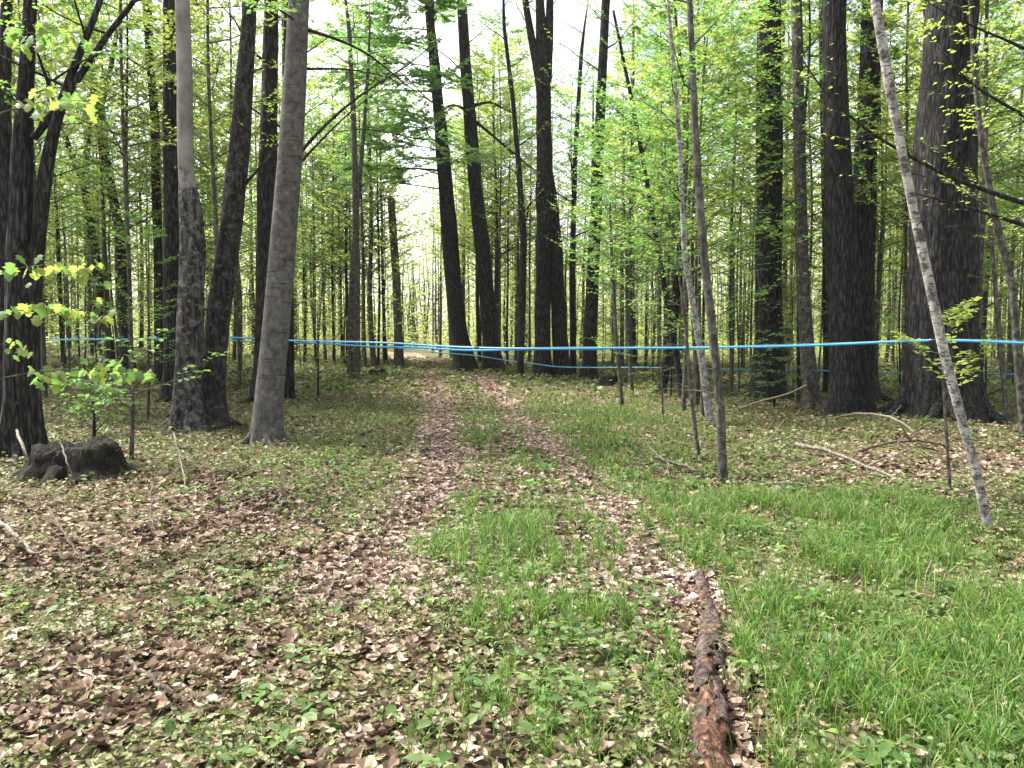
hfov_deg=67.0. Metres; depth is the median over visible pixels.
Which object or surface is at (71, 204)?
young tree
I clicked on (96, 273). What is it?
maple tree
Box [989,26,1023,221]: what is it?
young tree
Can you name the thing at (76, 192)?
young tree
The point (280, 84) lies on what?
young tree
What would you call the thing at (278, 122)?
young tree
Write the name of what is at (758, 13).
young tree
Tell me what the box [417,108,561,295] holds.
young tree
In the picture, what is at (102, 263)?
understory sapling
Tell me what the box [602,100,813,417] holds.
understory sapling
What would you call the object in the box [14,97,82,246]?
young tree
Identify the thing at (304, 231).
young tree
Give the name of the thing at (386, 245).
understory sapling
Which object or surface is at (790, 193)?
young tree
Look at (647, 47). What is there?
young tree
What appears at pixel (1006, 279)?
young tree
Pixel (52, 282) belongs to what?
understory sapling
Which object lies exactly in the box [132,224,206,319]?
understory sapling
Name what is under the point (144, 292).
understory sapling
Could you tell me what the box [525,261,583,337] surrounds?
understory sapling
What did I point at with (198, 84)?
young tree
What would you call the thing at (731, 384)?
young tree
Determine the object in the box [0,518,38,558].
stick
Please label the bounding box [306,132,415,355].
young tree
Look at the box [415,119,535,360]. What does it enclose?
young tree
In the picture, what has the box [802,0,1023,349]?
young tree
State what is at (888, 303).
understory sapling
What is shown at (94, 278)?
understory sapling
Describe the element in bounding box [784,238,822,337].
understory sapling
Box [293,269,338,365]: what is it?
understory sapling
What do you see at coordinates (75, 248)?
understory sapling
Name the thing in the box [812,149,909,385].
understory sapling
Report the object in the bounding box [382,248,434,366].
understory sapling
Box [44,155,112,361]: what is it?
understory sapling
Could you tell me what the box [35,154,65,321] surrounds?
understory sapling
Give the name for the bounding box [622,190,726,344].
understory sapling
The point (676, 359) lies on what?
maple tree
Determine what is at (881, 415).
fallen branch
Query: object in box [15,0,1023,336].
sky
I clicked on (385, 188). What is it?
young tree
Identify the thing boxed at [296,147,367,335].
young tree
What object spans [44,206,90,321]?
understory sapling
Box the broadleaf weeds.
[2,446,1023,767]
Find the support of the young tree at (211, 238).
on the forest floor
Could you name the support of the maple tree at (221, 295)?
on the forest floor
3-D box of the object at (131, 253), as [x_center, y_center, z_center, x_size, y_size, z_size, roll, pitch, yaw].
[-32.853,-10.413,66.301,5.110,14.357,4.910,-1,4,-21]
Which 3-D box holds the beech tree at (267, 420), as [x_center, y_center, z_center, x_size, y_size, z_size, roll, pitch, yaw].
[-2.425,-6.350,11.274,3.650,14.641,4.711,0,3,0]
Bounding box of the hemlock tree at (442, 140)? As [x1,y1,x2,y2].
[253,0,514,371]
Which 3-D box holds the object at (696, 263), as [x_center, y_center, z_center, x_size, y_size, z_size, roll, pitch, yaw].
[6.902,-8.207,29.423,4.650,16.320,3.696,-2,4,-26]
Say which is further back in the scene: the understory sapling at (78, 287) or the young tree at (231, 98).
the understory sapling at (78, 287)
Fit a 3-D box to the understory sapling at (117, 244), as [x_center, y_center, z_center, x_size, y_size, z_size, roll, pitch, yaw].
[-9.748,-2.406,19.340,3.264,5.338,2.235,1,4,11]
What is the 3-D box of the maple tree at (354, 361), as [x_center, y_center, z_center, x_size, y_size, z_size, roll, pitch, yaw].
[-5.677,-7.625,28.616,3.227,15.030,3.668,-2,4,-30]
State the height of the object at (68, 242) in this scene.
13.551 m
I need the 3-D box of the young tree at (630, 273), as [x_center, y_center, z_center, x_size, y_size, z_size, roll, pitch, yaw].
[3.802,-4.276,23.285,6.032,9.038,5.320,1,4,20]
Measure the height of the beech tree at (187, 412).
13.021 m
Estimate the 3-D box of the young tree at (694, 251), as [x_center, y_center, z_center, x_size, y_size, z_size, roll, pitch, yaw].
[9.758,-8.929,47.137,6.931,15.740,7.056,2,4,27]
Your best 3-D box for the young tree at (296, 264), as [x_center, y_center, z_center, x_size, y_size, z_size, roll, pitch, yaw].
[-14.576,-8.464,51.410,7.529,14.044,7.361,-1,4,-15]
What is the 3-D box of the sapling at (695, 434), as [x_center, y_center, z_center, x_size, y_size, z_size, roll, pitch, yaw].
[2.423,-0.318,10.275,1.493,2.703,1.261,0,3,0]
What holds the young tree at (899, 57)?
on the forest floor
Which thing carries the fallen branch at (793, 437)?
on the forest floor
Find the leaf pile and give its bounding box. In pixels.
[161,482,376,527]
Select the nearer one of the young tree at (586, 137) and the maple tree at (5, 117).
the maple tree at (5, 117)
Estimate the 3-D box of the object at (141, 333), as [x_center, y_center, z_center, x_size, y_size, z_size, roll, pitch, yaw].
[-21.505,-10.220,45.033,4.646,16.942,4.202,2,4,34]
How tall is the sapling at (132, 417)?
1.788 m
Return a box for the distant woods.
[48,159,1023,347]
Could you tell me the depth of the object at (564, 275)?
77.67 m
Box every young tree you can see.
[0,0,264,415]
[12,0,157,200]
[12,0,161,367]
[12,0,161,399]
[12,0,162,380]
[12,0,202,372]
[12,0,209,385]
[12,3,109,170]
[12,13,86,222]
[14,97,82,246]
[15,70,104,263]
[34,80,133,264]
[40,0,312,219]
[41,0,344,250]
[46,103,160,360]
[78,1,255,249]
[84,46,232,266]
[92,81,194,359]
[108,0,347,386]
[130,35,259,251]
[155,68,257,373]
[162,51,330,367]
[195,46,326,258]
[244,28,336,254]
[245,105,368,361]
[245,120,366,354]
[247,150,342,357]
[249,65,368,362]
[256,148,364,352]
[277,99,378,362]
[278,44,391,363]
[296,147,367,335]
[297,83,436,276]
[298,124,405,363]
[298,194,376,304]
[301,112,413,359]
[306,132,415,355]
[314,39,434,368]
[323,109,418,273]
[335,138,434,360]
[402,114,532,360]
[414,38,536,364]
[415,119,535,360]
[417,19,580,346]
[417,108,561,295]
[431,70,553,265]
[433,171,527,311]
[446,6,568,365]
[447,37,570,334]
[450,30,566,311]
[450,82,570,272]
[503,87,613,310]
[508,55,635,269]
[545,85,738,384]
[549,74,726,392]
[551,0,812,406]
[555,112,643,275]
[557,31,664,365]
[557,117,625,275]
[563,0,743,336]
[566,0,826,410]
[566,116,714,371]
[582,23,709,352]
[584,112,725,366]
[596,0,792,393]
[618,40,746,362]
[627,0,854,395]
[634,106,723,345]
[636,1,811,377]
[643,1,888,268]
[671,0,919,403]
[685,0,859,215]
[695,57,821,378]
[737,0,912,288]
[741,22,821,374]
[754,10,1022,363]
[786,0,995,325]
[786,81,993,333]
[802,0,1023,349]
[813,0,1023,226]
[813,40,915,279]
[819,0,1023,333]
[853,93,1010,270]
[876,0,1023,252]
[887,54,1023,280]
[889,30,1023,264]
[891,20,1023,269]
[978,6,1023,229]
[978,7,1023,214]
[978,26,1023,212]
[978,92,1020,272]
[978,117,1021,282]
[983,18,1023,211]
[983,166,1023,323]
[983,169,1023,370]
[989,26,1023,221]
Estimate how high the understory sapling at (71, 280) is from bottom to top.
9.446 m
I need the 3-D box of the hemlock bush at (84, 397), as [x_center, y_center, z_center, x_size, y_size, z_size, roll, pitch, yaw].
[-6.423,0.340,11.857,1.214,1.104,1.104,-1,4,-14]
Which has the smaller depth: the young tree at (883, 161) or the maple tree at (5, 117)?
the maple tree at (5, 117)
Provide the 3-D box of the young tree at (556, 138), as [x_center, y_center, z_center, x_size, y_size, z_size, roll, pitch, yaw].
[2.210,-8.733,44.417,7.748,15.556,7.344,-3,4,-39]
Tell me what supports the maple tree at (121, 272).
on the forest floor
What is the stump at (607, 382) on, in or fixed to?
on the forest floor
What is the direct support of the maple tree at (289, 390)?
on the forest floor
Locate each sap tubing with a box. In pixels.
[46,336,1023,349]
[53,338,602,350]
[397,348,1014,374]
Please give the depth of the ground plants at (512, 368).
6.19 m
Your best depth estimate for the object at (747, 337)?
57.45 m
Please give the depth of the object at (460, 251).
80.58 m
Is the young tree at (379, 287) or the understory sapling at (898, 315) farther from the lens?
the young tree at (379, 287)
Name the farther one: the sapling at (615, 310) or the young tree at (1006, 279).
the young tree at (1006, 279)
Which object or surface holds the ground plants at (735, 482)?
on the forest floor
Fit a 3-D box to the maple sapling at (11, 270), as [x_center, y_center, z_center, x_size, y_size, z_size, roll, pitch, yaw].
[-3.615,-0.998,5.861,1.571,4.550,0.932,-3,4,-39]
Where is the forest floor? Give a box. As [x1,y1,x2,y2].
[0,337,1023,767]
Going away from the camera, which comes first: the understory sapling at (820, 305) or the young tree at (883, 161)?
the understory sapling at (820, 305)
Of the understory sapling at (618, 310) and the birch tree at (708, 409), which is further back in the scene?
the understory sapling at (618, 310)
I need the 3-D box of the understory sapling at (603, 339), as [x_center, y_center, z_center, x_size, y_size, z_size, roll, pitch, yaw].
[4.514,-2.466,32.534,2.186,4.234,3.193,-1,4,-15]
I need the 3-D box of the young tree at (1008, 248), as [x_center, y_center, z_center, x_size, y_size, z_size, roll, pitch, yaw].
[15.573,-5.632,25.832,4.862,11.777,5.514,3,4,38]
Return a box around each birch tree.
[622,0,735,423]
[798,0,1016,528]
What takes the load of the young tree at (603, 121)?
on the forest floor
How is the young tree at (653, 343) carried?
on the forest floor
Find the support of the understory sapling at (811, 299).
on the forest floor
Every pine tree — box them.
[730,0,820,401]
[760,0,881,416]
[853,0,902,403]
[878,0,1022,425]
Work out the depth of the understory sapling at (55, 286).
30.45 m
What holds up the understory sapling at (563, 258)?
on the forest floor
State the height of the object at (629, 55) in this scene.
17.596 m
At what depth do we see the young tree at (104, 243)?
20.70 m
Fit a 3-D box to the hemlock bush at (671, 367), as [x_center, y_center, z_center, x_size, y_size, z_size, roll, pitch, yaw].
[4.319,-0.760,21.011,2.276,2.232,1.950,0,3,0]
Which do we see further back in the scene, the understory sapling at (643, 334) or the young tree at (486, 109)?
the young tree at (486, 109)
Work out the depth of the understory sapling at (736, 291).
21.64 m
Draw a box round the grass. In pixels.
[0,349,1023,767]
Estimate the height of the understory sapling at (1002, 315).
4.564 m
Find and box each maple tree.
[0,0,12,415]
[0,0,160,464]
[12,2,160,369]
[36,1,162,374]
[88,3,218,383]
[132,0,213,403]
[190,0,341,431]
[192,0,359,400]
[204,0,320,403]
[308,0,401,378]
[409,0,568,371]
[463,0,562,378]
[506,0,573,377]
[522,0,631,375]
[543,0,654,380]
[578,0,721,399]
[610,0,724,392]
[714,0,869,409]
[738,0,892,391]
[772,0,1023,459]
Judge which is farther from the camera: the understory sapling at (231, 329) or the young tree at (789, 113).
the understory sapling at (231, 329)
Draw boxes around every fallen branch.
[648,446,717,481]
[736,385,806,409]
[743,421,819,449]
[764,481,928,492]
[793,442,965,502]
[824,405,921,445]
[853,426,953,454]
[875,503,1021,513]
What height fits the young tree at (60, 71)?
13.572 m
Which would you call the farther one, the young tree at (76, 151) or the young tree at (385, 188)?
the young tree at (385, 188)
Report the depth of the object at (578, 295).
87.13 m
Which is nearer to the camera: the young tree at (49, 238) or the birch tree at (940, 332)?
the birch tree at (940, 332)
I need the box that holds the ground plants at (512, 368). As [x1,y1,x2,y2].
[0,342,1023,767]
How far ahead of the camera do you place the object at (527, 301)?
71.53 m
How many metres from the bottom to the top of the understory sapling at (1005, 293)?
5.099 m
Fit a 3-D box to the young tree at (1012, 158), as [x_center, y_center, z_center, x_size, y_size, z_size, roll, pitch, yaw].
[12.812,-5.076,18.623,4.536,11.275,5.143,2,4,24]
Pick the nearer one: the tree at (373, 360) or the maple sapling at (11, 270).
the maple sapling at (11, 270)
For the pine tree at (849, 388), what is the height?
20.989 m
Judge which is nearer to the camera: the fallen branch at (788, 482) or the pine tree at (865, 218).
the fallen branch at (788, 482)
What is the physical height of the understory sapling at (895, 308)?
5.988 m
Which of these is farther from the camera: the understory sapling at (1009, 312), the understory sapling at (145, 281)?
the understory sapling at (145, 281)
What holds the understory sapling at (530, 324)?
on the forest floor
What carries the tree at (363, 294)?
on the forest floor
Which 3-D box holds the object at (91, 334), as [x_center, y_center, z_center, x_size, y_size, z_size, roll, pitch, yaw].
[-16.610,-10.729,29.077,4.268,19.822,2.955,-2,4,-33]
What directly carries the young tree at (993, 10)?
on the forest floor
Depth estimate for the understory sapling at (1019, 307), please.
13.89 m
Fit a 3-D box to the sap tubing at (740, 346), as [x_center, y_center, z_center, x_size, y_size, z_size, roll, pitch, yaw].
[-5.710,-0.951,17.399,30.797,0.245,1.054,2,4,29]
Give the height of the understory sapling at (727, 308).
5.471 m
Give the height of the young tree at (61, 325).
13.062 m
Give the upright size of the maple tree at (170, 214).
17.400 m
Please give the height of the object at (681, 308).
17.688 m
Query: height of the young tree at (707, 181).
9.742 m
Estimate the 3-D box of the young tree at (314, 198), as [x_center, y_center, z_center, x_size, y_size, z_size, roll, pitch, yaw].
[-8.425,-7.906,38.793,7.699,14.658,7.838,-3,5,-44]
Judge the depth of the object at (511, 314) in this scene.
88.19 m
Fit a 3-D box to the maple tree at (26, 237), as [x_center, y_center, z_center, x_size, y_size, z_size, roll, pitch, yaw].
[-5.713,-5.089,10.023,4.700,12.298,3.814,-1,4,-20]
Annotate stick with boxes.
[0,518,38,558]
[15,429,29,463]
[47,506,81,561]
[59,442,73,486]
[124,655,181,702]
[149,481,155,530]
[173,432,196,492]
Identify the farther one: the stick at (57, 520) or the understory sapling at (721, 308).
the understory sapling at (721, 308)
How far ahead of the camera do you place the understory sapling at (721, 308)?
39.19 m
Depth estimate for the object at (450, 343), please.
56.23 m
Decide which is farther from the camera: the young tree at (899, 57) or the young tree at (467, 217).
the young tree at (467, 217)
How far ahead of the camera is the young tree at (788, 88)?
19.60 m
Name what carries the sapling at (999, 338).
on the forest floor
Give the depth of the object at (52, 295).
80.01 m
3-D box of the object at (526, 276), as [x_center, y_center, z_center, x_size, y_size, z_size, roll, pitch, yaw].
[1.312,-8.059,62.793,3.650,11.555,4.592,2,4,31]
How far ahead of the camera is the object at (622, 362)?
38.33 m
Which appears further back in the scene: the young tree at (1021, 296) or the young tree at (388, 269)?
the young tree at (388, 269)
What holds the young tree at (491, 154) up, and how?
on the forest floor
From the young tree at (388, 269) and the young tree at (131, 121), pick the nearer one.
the young tree at (131, 121)
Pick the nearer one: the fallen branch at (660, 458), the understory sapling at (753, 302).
the fallen branch at (660, 458)
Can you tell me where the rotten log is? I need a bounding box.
[671,568,736,767]
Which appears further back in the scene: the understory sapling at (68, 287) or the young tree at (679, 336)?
the young tree at (679, 336)
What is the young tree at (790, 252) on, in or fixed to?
on the forest floor
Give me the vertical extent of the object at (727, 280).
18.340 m
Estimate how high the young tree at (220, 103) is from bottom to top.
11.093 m
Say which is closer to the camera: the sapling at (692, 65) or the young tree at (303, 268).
the sapling at (692, 65)
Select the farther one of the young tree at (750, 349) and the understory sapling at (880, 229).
the young tree at (750, 349)
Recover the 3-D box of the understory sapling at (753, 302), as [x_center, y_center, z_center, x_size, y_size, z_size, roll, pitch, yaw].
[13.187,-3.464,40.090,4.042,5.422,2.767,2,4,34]
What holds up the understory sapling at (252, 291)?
on the forest floor
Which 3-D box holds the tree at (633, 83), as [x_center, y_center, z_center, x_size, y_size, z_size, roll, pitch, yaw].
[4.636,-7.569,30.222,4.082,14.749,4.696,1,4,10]
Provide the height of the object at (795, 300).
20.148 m
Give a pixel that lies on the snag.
(397, 293)
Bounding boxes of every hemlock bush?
[50,372,134,437]
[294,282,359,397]
[628,319,699,394]
[730,323,822,408]
[981,327,1023,395]
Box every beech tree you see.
[157,0,249,434]
[234,0,469,445]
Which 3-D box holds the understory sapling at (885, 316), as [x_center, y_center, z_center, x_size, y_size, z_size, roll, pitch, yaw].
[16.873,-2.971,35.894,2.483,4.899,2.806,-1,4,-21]
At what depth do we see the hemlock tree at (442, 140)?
32.02 m
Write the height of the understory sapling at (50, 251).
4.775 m
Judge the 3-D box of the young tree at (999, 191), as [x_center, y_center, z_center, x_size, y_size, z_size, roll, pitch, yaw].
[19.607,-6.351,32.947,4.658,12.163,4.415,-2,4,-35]
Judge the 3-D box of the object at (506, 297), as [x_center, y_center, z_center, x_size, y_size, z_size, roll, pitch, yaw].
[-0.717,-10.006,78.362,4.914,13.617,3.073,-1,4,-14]
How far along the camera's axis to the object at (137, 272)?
75.60 m
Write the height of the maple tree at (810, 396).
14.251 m
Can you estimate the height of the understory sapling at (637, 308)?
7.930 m
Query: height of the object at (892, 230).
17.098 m
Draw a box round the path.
[245,352,771,644]
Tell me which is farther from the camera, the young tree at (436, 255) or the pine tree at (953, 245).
the young tree at (436, 255)
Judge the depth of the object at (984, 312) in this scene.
33.91 m
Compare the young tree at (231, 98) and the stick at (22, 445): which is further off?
the young tree at (231, 98)
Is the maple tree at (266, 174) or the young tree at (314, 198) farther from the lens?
the young tree at (314, 198)
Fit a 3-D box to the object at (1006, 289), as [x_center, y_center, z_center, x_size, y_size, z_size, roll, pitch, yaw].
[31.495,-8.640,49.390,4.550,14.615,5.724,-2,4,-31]
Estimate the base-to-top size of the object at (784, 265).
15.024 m
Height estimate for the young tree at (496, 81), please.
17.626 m
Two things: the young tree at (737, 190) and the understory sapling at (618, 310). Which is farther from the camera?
the understory sapling at (618, 310)
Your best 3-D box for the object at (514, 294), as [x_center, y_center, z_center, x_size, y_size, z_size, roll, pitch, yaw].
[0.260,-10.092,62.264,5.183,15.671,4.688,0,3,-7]
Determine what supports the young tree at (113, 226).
on the forest floor
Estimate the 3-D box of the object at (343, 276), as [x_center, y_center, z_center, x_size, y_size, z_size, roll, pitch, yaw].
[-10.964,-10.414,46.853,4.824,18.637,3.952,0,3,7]
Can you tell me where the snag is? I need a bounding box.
[383,197,405,367]
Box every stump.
[8,436,147,490]
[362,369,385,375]
[595,375,623,385]
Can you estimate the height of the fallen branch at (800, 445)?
0.314 m
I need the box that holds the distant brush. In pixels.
[45,264,1023,363]
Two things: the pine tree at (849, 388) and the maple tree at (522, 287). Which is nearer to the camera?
the pine tree at (849, 388)
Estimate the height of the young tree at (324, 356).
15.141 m
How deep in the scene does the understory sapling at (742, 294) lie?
37.88 m
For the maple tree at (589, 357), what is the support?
on the forest floor
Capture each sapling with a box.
[0,22,157,394]
[35,151,146,371]
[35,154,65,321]
[43,207,116,370]
[43,239,88,332]
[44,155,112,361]
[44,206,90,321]
[44,223,87,326]
[45,160,114,348]
[45,192,133,362]
[45,207,135,367]
[47,166,137,354]
[54,181,162,387]
[63,157,151,349]
[63,210,211,422]
[67,328,228,459]
[106,179,234,332]
[113,218,206,326]
[116,247,153,317]
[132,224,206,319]
[195,121,309,390]
[202,176,256,325]
[204,212,218,320]
[229,273,254,358]
[232,222,316,347]
[293,217,347,370]
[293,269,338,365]
[361,220,438,366]
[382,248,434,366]
[495,277,551,346]
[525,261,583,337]
[526,193,586,330]
[575,255,634,369]
[579,188,655,405]
[581,131,748,417]
[581,271,624,363]
[597,276,647,371]
[598,270,650,333]
[599,211,687,380]
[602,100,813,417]
[605,213,656,365]
[608,305,641,346]
[618,216,679,363]
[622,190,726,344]
[639,256,746,458]
[643,0,744,483]
[669,120,819,391]
[701,192,784,371]
[705,252,747,365]
[713,162,820,329]
[713,207,793,372]
[713,264,754,345]
[714,225,754,366]
[715,212,819,330]
[728,196,827,390]
[738,276,795,338]
[748,198,822,389]
[754,201,821,331]
[782,281,819,352]
[783,69,914,322]
[783,260,822,344]
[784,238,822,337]
[784,245,821,337]
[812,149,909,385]
[874,83,1023,330]
[874,267,904,345]
[875,279,900,336]
[879,254,901,365]
[879,277,896,338]
[880,255,904,336]
[880,298,905,371]
[890,296,993,500]
[909,0,1023,439]
[921,18,1023,420]
[981,230,1023,382]
[981,254,1021,336]
[982,240,1023,352]
[983,252,1021,369]
[986,271,1023,356]
[986,282,1023,348]
[1006,217,1023,363]
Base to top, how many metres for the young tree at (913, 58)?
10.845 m
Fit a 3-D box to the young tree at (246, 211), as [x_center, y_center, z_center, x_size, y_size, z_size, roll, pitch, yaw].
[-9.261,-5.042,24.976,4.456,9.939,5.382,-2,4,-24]
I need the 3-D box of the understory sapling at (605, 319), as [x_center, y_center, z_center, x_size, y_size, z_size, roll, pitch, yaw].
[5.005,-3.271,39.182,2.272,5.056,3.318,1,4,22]
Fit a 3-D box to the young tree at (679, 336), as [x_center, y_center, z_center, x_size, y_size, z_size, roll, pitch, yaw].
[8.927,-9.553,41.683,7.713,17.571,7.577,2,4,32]
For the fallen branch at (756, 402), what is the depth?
15.03 m
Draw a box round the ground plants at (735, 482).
[1,372,1023,534]
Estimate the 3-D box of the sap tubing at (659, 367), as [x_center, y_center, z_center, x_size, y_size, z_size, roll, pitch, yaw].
[2.342,-0.863,26.403,1.878,0.560,28.855,-3,5,-40]
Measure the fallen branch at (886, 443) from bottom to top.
0.441 m
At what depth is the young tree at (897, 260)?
28.10 m
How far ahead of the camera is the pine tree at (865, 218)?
17.40 m
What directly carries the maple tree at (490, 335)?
on the forest floor
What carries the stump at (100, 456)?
on the forest floor
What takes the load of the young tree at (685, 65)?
on the forest floor
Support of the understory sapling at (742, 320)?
on the forest floor
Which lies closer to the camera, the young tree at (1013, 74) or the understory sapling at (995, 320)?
the young tree at (1013, 74)
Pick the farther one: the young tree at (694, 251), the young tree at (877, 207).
the young tree at (694, 251)

